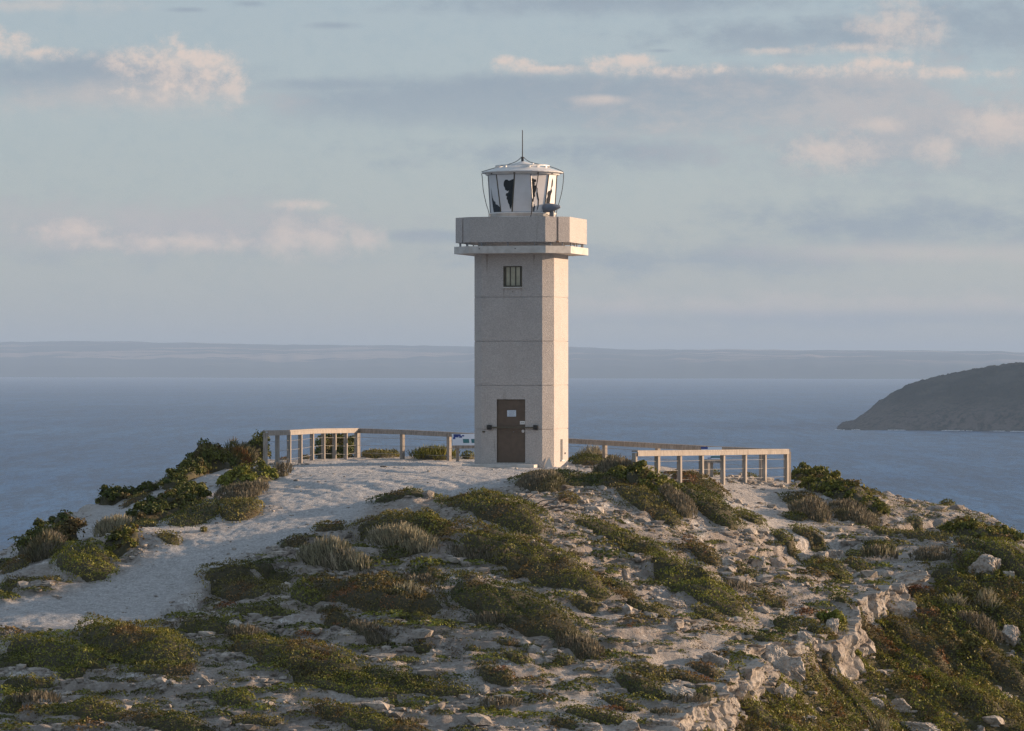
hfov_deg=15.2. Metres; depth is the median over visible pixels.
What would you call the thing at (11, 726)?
tuft
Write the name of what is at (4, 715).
tuft
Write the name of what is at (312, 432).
timber fence
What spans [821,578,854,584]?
tuft
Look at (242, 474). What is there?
shrub
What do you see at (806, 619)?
tuft
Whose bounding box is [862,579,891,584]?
tuft
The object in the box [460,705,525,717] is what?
tuft
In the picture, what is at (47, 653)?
shrub
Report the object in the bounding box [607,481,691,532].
shrub
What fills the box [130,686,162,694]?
tuft
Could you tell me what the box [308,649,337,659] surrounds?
shrub
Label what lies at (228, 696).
shrub
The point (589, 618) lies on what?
tuft
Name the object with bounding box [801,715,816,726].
boulder
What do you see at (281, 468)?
twiggy shrub
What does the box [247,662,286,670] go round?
tuft
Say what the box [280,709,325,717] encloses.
tuft
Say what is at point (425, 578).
tuft
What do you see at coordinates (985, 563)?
boulder
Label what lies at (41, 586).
tuft
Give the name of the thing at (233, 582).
shrub
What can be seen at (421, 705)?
tuft
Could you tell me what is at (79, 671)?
shrub
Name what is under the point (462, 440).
information board
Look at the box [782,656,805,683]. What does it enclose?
boulder
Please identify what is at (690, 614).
tuft
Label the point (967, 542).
shrub
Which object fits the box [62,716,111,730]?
tuft
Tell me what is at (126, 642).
shrub
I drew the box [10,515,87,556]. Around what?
shrub
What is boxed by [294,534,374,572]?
grassy shrub
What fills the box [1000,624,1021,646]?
boulder
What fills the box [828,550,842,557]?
boulder
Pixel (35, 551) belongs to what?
twiggy shrub
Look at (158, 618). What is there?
tuft
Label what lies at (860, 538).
boulder
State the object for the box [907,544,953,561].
twiggy shrub
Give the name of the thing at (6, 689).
tuft
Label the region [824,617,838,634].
boulder
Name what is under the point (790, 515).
shrub
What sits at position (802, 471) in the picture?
shrub
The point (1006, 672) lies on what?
shrub
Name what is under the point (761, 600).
tuft
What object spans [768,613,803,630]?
shrub
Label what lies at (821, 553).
boulder
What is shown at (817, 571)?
tuft
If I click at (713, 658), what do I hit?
boulder
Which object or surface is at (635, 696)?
tuft
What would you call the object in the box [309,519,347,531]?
shrub
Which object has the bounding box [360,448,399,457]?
shrub
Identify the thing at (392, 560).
tuft
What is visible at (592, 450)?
grassy shrub
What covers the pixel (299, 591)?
shrub
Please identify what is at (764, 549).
tuft
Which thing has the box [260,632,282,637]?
tuft
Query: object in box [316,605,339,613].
tuft
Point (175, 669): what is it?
shrub
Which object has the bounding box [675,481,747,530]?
shrub
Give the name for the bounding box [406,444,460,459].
shrub
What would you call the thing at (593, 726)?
boulder
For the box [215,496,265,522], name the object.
shrub
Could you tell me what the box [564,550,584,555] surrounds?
tuft
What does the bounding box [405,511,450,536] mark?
shrub
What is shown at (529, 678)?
tuft
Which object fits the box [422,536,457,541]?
tuft
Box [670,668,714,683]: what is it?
shrub
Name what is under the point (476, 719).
loose stones
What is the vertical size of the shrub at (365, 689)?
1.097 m
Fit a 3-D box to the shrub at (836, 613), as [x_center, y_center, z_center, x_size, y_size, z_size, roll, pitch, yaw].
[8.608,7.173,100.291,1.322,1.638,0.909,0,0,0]
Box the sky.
[0,0,1023,351]
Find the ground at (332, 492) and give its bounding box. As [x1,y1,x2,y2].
[0,456,1023,730]
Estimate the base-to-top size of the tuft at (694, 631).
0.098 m
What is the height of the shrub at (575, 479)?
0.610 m
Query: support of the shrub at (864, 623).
on the ground at (332, 492)
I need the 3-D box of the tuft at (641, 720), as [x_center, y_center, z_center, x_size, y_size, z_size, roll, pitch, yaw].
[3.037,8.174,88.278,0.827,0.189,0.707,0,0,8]
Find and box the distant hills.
[0,341,1023,378]
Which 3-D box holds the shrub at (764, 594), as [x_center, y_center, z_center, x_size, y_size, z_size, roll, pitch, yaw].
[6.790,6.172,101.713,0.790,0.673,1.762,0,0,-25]
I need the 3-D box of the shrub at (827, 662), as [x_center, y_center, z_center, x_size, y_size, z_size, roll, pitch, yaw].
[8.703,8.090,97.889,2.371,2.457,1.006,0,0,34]
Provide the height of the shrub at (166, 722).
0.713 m
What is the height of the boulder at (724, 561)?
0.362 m
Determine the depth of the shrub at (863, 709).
97.33 m
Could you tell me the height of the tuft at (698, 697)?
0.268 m
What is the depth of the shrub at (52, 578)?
102.12 m
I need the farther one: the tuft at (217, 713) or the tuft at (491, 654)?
the tuft at (491, 654)
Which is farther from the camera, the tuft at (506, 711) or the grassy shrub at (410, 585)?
the grassy shrub at (410, 585)
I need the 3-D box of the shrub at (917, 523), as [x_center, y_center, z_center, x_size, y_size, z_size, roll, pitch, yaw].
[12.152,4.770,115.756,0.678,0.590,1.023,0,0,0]
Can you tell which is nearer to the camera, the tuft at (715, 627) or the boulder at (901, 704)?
the tuft at (715, 627)
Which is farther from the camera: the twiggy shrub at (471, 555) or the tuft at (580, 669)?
the twiggy shrub at (471, 555)
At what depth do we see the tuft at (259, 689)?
89.85 m
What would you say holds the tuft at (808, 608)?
on the ground at (332, 492)
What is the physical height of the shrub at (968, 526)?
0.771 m
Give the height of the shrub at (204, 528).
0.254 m
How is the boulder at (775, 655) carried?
on the ground at (332, 492)
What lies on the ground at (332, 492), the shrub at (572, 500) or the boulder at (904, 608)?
the shrub at (572, 500)
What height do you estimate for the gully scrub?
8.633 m
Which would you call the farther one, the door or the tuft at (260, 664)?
the door
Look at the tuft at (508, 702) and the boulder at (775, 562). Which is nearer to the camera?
the tuft at (508, 702)
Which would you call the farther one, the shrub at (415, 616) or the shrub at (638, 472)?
the shrub at (638, 472)
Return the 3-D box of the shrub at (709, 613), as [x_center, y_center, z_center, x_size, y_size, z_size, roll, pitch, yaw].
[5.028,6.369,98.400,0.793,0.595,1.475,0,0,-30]
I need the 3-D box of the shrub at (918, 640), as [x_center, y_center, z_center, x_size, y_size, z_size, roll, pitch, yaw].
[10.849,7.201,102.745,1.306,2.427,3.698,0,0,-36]
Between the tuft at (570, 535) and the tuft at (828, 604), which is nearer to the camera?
the tuft at (828, 604)
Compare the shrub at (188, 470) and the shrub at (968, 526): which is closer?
the shrub at (968, 526)
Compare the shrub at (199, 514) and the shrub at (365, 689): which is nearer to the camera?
the shrub at (365, 689)
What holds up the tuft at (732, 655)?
on the ground at (332, 492)
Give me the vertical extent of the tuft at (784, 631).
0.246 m
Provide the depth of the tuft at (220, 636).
95.17 m
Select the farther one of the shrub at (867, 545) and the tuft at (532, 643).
the shrub at (867, 545)
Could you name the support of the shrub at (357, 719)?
on the ground at (332, 492)
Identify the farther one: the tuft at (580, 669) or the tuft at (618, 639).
the tuft at (618, 639)
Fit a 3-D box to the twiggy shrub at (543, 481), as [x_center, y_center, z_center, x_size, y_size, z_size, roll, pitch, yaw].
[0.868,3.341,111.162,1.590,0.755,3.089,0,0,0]
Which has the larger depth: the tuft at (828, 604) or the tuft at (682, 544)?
the tuft at (682, 544)
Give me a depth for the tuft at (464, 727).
86.84 m
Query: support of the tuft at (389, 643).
on the ground at (332, 492)
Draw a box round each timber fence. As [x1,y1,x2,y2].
[263,428,358,465]
[358,428,790,482]
[632,449,788,484]
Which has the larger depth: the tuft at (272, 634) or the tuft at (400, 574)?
the tuft at (400, 574)
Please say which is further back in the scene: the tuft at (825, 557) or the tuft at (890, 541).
the tuft at (890, 541)
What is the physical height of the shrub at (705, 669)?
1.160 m
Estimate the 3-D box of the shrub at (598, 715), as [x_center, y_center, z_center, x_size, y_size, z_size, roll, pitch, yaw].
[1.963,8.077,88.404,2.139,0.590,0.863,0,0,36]
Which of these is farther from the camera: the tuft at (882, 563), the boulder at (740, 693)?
the tuft at (882, 563)
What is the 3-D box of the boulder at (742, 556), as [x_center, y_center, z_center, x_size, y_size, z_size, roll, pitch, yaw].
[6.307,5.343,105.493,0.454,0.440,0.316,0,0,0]
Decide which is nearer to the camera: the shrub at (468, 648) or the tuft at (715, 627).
the shrub at (468, 648)
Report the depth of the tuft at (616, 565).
101.66 m
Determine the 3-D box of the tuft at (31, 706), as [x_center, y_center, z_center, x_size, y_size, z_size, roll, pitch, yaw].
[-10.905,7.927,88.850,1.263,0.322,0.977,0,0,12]
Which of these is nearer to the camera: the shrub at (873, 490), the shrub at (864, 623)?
the shrub at (864, 623)
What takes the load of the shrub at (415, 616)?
on the ground at (332, 492)
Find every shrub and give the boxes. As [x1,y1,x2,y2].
[0,553,32,574]
[0,557,10,567]
[0,573,26,593]
[0,629,123,672]
[0,650,33,668]
[0,672,60,693]
[0,690,24,714]
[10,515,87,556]
[19,526,66,562]
[40,575,63,581]
[43,509,72,526]
[44,694,137,723]
[49,535,120,582]
[53,658,90,679]
[68,611,206,667]
[90,513,134,536]
[95,484,137,505]
[101,523,144,557]
[118,491,152,508]
[118,659,199,677]
[123,708,220,730]
[125,480,211,521]
[126,518,160,526]
[132,480,157,497]
[155,527,182,544]
[157,456,212,489]
[160,497,225,527]
[169,614,235,633]
[176,438,236,473]
[194,557,288,601]
[200,526,207,531]
[207,682,255,706]
[212,478,269,501]
[215,460,278,486]
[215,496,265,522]
[221,631,375,685]
[223,437,253,468]
[223,623,265,641]
[224,596,300,616]
[227,713,288,730]
[235,558,296,583]
[236,441,257,465]
[247,429,271,459]
[248,458,262,465]
[270,654,415,705]
[273,459,293,476]
[274,534,309,547]
[285,577,325,607]
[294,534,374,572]
[297,697,430,730]
[298,570,460,617]
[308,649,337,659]
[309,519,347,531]
[314,433,353,458]
[319,607,360,628]
[345,506,458,543]
[346,619,389,645]
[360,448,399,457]
[360,664,432,690]
[365,486,439,503]
[365,520,443,554]
[369,673,480,698]
[378,544,412,559]
[389,579,427,598]
[390,611,431,620]
[403,637,435,654]
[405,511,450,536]
[405,564,442,576]
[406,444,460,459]
[424,615,460,628]
[432,486,556,538]
[432,568,599,647]
[442,515,629,601]
[445,541,520,564]
[459,450,473,458]
[463,644,480,653]
[467,610,505,625]
[472,660,517,686]
[493,636,520,646]
[500,647,534,664]
[507,468,601,487]
[507,528,531,542]
[515,468,568,492]
[547,712,589,729]
[552,650,576,665]
[554,627,605,660]
[555,488,580,504]
[555,703,640,726]
[562,510,676,557]
[566,594,601,613]
[568,451,623,465]
[577,445,601,455]
[583,471,630,486]
[590,453,637,475]
[594,691,647,712]
[599,573,636,598]
[605,459,682,494]
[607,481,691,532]
[610,666,670,700]
[614,659,680,680]
[621,594,673,620]
[641,546,758,628]
[657,482,698,519]
[663,468,731,497]
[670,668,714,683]
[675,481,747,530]
[681,533,723,567]
[685,660,735,706]
[690,601,728,623]
[691,684,724,730]
[713,467,719,474]
[724,659,808,730]
[733,505,767,526]
[733,560,758,576]
[735,649,785,712]
[739,627,788,653]
[749,586,789,609]
[768,527,804,563]
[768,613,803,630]
[776,491,826,509]
[781,510,808,521]
[786,494,832,522]
[787,523,830,552]
[791,461,840,481]
[791,475,893,517]
[796,575,814,586]
[800,557,854,583]
[802,620,845,674]
[812,634,888,721]
[816,608,866,668]
[827,497,881,526]
[828,590,899,659]
[838,555,873,572]
[839,677,898,730]
[844,547,867,556]
[858,538,896,549]
[864,485,887,498]
[868,716,897,730]
[869,525,894,535]
[873,586,957,678]
[883,523,956,541]
[885,635,949,684]
[903,514,923,529]
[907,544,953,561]
[908,584,946,604]
[924,558,993,601]
[926,672,994,715]
[933,515,1023,543]
[939,498,956,505]
[940,591,970,613]
[950,682,1023,730]
[954,609,1002,645]
[955,535,985,551]
[958,630,987,661]
[961,583,1023,631]
[972,584,1002,611]
[975,535,1023,581]
[982,646,1023,695]
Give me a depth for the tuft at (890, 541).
110.95 m
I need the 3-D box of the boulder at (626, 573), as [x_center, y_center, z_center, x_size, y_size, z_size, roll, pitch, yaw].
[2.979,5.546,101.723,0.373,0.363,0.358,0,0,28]
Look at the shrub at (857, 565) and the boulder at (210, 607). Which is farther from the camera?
the shrub at (857, 565)
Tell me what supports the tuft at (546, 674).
on the ground at (332, 492)
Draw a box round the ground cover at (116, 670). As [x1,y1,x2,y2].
[0,472,1023,730]
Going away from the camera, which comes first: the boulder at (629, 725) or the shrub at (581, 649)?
the boulder at (629, 725)
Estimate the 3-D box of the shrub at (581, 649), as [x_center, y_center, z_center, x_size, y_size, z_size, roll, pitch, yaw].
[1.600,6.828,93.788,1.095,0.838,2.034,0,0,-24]
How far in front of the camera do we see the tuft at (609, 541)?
103.51 m
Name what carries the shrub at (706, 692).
on the ground at (332, 492)
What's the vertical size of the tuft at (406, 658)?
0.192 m
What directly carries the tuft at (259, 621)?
on the ground at (332, 492)
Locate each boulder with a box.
[171,682,182,687]
[201,601,223,611]
[429,649,441,657]
[575,722,601,730]
[617,719,640,730]
[618,568,630,577]
[646,718,680,728]
[655,596,680,608]
[661,683,696,702]
[702,652,728,667]
[720,558,736,565]
[734,682,747,700]
[735,552,749,563]
[751,555,765,568]
[762,644,787,667]
[770,557,787,567]
[775,683,796,704]
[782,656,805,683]
[796,631,814,647]
[797,553,810,560]
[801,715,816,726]
[814,551,827,559]
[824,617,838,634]
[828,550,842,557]
[829,667,837,675]
[855,536,889,544]
[865,697,884,710]
[886,600,917,618]
[889,698,911,712]
[891,570,930,587]
[900,721,940,730]
[968,554,1000,579]
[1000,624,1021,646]
[1003,571,1014,580]
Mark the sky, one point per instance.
(742, 174)
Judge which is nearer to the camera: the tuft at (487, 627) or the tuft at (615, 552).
the tuft at (487, 627)
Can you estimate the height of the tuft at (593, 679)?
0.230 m
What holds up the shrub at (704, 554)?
on the ground at (332, 492)
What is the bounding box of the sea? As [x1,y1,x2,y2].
[0,377,1023,550]
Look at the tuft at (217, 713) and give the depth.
87.97 m
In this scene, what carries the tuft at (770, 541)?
on the ground at (332, 492)
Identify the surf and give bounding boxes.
[835,429,1023,431]
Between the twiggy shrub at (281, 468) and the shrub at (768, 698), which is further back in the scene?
the twiggy shrub at (281, 468)
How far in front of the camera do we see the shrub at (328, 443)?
139.18 m
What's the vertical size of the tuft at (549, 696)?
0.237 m
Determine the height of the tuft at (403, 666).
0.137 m
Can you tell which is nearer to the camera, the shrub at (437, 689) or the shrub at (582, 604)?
the shrub at (437, 689)
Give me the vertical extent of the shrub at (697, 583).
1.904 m
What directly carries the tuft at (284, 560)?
on the ground at (332, 492)
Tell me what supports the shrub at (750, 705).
on the ground at (332, 492)
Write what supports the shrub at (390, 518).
on the ground at (332, 492)
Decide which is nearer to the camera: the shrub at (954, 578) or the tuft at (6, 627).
the tuft at (6, 627)
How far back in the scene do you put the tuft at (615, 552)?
102.55 m
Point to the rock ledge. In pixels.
(846, 645)
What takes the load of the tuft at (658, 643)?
on the ground at (332, 492)
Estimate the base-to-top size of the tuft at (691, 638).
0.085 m
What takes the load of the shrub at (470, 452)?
on the ground at (332, 492)
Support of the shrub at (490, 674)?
on the ground at (332, 492)
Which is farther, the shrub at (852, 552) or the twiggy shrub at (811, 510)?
the twiggy shrub at (811, 510)
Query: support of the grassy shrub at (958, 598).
on the ground at (332, 492)
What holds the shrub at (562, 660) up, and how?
on the ground at (332, 492)
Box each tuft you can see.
[0,590,20,599]
[0,624,23,632]
[0,684,17,693]
[0,714,14,718]
[0,720,33,730]
[5,685,48,695]
[8,534,26,539]
[12,689,61,702]
[15,702,62,715]
[20,585,52,590]
[23,576,44,581]
[32,628,78,635]
[42,718,65,722]
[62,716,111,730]
[73,688,90,693]
[88,676,116,681]
[97,688,129,695]
[117,677,134,681]
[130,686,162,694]
[132,702,161,708]
[147,617,169,623]
[150,709,196,718]
[161,627,187,633]
[164,610,210,618]
[164,674,182,679]
[176,691,214,698]
[190,708,232,716]
[196,645,233,652]
[202,596,220,602]
[202,600,236,607]
[207,635,227,638]
[210,612,245,621]
[225,701,275,710]
[227,677,247,681]
[231,685,276,692]
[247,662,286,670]
[250,620,275,626]
[258,556,295,563]
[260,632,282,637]
[267,681,319,690]
[276,621,329,630]
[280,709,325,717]
[286,533,320,538]
[293,630,315,635]
[305,570,342,578]
[309,724,328,728]
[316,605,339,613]
[344,643,374,650]
[347,543,369,548]
[348,556,406,566]
[358,608,409,617]
[367,618,410,626]
[374,642,408,648]
[383,571,406,579]
[390,655,419,661]
[393,664,411,668]
[395,716,426,724]
[397,572,448,583]
[397,703,427,707]
[399,617,451,626]
[405,696,447,704]
[407,555,450,566]
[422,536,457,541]
[429,708,454,714]
[435,671,465,679]
[446,724,487,730]
[454,559,491,564]
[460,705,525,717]
[465,624,504,630]
[471,652,509,660]
[478,695,521,707]
[480,648,498,652]
[486,689,543,698]
[490,568,523,575]
[511,675,550,684]
[515,581,541,587]
[515,710,557,718]
[516,642,541,648]
[523,693,568,702]
[538,662,562,668]
[538,672,557,676]
[541,589,581,598]
[546,681,594,691]
[552,534,585,538]
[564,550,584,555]
[572,676,614,684]
[574,667,597,671]
[578,616,608,622]
[584,648,641,659]
[586,537,628,549]
[589,548,634,559]
[599,637,631,643]
[600,704,629,711]
[603,563,628,569]
[604,569,620,573]
[607,606,621,611]
[614,623,638,626]
[614,692,661,701]
[619,611,660,623]
[631,579,667,585]
[636,717,659,724]
[641,641,672,645]
[648,676,671,683]
[649,706,683,715]
[659,692,710,702]
[666,541,693,548]
[671,612,702,617]
[680,637,700,639]
[683,630,705,632]
[702,623,745,632]
[703,540,717,543]
[704,678,736,685]
[711,650,760,660]
[715,570,742,576]
[720,579,754,591]
[724,639,750,643]
[731,554,760,560]
[736,595,771,604]
[755,626,798,635]
[757,548,773,551]
[757,631,783,638]
[764,539,785,545]
[774,574,796,580]
[785,615,815,622]
[790,566,841,577]
[794,606,826,615]
[804,600,835,607]
[807,555,833,560]
[809,584,850,593]
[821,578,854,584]
[835,533,867,538]
[860,543,899,559]
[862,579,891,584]
[863,537,913,545]
[867,561,893,568]
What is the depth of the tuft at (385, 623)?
94.88 m
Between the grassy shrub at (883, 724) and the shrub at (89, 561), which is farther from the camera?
the shrub at (89, 561)
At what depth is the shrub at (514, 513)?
104.96 m
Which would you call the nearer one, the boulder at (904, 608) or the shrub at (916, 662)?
the shrub at (916, 662)
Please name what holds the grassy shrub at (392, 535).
on the ground at (332, 492)
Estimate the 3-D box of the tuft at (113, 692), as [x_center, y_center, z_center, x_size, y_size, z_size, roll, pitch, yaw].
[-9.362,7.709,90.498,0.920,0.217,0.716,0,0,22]
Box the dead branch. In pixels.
[525,492,584,511]
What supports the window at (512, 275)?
in the lighthouse
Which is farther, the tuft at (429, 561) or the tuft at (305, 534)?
the tuft at (305, 534)
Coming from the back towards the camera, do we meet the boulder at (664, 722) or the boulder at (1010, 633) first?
the boulder at (1010, 633)
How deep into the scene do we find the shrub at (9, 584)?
102.35 m
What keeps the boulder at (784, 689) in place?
on the ground at (332, 492)
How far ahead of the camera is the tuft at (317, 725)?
87.17 m
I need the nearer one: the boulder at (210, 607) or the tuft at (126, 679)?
the tuft at (126, 679)
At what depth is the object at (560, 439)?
128.15 m
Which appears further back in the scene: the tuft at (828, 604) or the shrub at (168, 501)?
the shrub at (168, 501)
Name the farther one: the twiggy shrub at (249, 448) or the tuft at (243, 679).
the twiggy shrub at (249, 448)
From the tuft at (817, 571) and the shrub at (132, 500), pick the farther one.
the shrub at (132, 500)
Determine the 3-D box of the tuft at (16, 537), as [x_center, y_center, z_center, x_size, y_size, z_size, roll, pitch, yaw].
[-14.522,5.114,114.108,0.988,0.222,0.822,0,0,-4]
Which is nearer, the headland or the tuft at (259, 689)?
the tuft at (259, 689)
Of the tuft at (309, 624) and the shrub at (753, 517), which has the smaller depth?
the tuft at (309, 624)
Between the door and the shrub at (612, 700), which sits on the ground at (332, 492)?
the shrub at (612, 700)
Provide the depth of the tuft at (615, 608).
97.31 m
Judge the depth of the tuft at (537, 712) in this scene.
88.02 m
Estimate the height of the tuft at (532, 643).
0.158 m
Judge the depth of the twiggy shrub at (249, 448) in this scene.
129.33 m
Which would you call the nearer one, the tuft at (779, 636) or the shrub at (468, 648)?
the shrub at (468, 648)
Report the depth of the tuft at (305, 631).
94.93 m
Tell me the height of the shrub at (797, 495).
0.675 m
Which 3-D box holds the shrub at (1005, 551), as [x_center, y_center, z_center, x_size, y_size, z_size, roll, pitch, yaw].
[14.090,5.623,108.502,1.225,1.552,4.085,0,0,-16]
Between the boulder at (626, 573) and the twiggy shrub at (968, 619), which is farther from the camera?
the twiggy shrub at (968, 619)
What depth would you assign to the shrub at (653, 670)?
92.33 m
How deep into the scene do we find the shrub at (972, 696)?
99.73 m
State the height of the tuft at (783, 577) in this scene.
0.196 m
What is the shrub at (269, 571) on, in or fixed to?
on the ground at (332, 492)
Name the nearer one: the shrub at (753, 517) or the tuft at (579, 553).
the tuft at (579, 553)
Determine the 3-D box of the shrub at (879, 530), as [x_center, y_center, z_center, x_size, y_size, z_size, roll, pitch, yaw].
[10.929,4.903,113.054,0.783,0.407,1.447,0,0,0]
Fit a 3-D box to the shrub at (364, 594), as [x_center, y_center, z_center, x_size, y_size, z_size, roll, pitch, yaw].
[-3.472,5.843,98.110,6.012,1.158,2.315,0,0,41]
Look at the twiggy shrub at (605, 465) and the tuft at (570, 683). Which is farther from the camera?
the twiggy shrub at (605, 465)
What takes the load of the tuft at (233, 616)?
on the ground at (332, 492)
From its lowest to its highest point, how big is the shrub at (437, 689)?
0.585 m
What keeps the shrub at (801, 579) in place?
on the ground at (332, 492)
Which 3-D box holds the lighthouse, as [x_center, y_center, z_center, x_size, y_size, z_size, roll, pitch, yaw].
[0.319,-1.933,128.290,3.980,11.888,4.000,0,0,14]
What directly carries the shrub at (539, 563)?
on the ground at (332, 492)
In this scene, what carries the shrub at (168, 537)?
on the ground at (332, 492)
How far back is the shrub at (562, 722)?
87.65 m
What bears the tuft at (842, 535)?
on the ground at (332, 492)
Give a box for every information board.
[452,434,473,460]
[701,447,721,476]
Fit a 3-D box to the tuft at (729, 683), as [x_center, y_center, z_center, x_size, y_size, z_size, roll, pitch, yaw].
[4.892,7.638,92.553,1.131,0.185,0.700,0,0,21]
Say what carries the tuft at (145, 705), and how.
on the ground at (332, 492)
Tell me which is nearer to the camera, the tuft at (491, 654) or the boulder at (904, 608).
the tuft at (491, 654)
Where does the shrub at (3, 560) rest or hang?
on the ground at (332, 492)
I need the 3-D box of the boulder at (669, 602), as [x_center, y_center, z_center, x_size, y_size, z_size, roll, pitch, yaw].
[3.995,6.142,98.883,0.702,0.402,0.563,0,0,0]
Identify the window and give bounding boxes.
[503,266,521,287]
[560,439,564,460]
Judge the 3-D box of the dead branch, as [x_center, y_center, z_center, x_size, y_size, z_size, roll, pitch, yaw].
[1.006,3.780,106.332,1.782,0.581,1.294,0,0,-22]
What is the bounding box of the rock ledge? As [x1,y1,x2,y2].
[653,580,909,730]
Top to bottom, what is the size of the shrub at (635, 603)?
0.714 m
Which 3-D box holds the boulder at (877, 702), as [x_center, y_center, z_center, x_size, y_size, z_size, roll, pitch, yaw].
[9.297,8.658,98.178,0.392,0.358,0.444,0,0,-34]
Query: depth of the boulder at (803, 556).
109.11 m
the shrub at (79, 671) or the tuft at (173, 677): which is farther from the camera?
the shrub at (79, 671)
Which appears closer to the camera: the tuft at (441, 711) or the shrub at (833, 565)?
the tuft at (441, 711)
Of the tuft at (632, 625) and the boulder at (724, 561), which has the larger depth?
the boulder at (724, 561)
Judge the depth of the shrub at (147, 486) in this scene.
120.81 m
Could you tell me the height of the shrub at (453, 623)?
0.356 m
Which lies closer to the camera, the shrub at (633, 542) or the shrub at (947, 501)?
the shrub at (633, 542)
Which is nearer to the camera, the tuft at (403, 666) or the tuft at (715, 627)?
the tuft at (403, 666)
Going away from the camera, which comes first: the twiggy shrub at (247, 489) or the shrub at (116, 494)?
the twiggy shrub at (247, 489)
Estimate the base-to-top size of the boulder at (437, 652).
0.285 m
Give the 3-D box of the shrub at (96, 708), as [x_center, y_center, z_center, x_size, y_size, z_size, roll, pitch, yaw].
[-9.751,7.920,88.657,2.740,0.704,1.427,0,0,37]
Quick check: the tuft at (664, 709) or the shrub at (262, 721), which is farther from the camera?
the tuft at (664, 709)
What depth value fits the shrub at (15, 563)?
104.98 m
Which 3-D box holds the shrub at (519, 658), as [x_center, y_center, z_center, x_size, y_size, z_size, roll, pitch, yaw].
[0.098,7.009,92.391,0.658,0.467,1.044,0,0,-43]
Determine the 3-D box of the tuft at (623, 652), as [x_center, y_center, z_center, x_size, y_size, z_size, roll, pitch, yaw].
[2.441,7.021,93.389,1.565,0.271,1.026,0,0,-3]
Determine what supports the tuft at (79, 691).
on the ground at (332, 492)
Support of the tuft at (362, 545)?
on the ground at (332, 492)
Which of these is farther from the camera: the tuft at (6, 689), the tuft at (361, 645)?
the tuft at (361, 645)
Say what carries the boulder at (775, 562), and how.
on the ground at (332, 492)
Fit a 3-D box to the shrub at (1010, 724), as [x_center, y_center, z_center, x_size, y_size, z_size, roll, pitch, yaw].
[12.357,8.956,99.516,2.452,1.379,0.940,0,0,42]
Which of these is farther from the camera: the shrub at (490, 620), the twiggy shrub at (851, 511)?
the twiggy shrub at (851, 511)
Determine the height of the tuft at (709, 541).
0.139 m
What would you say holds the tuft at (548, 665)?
on the ground at (332, 492)
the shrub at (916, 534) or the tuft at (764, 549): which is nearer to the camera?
the tuft at (764, 549)
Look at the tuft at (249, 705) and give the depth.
88.39 m
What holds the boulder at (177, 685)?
on the ground at (332, 492)
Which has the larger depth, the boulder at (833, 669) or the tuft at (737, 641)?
the boulder at (833, 669)
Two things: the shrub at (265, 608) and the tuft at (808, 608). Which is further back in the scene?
the tuft at (808, 608)
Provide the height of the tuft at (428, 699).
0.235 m
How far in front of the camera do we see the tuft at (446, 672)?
90.80 m
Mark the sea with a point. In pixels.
(72, 444)
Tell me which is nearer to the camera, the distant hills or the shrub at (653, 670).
the shrub at (653, 670)
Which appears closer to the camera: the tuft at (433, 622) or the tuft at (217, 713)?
the tuft at (217, 713)
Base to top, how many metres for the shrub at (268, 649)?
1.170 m
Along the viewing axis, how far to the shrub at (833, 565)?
107.10 m
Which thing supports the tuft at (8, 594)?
on the ground at (332, 492)
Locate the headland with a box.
[836,362,1023,431]
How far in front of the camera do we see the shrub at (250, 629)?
95.08 m
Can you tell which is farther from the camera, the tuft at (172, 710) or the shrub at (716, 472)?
the shrub at (716, 472)
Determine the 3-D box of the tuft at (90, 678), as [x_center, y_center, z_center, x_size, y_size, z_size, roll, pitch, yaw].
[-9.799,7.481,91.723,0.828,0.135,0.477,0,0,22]
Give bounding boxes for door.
[497,399,524,462]
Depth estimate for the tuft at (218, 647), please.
93.85 m
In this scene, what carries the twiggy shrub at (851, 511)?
on the ground at (332, 492)
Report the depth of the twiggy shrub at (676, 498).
109.56 m
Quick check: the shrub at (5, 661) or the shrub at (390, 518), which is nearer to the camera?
the shrub at (5, 661)
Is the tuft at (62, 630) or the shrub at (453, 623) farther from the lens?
the tuft at (62, 630)
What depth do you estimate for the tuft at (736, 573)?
103.08 m
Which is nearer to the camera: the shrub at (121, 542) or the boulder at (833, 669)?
the boulder at (833, 669)
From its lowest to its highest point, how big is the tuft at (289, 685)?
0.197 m
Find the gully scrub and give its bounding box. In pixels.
[696,539,1023,730]
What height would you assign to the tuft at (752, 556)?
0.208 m
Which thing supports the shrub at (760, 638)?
on the ground at (332, 492)
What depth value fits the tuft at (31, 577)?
102.77 m
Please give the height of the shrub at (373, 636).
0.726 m
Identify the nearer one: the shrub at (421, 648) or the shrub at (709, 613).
the shrub at (421, 648)
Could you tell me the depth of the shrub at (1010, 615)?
105.27 m
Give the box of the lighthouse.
[454,130,587,467]
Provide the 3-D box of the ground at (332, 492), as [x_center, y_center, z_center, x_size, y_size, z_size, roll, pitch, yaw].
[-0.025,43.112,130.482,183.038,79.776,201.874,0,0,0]
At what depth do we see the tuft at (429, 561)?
100.18 m
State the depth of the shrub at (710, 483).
116.90 m
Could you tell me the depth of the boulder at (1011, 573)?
107.16 m
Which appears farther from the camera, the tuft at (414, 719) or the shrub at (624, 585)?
the shrub at (624, 585)
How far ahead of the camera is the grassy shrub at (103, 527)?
109.15 m
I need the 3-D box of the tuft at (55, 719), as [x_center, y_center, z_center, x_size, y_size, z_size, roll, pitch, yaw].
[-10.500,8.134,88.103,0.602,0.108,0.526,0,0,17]
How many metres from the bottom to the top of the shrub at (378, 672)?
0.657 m
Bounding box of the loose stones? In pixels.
[0,461,1023,730]
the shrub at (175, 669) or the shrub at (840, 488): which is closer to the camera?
the shrub at (175, 669)
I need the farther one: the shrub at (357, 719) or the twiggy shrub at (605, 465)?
the twiggy shrub at (605, 465)
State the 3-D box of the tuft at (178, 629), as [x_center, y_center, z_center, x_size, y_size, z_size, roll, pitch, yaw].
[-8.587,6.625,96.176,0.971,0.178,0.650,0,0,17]

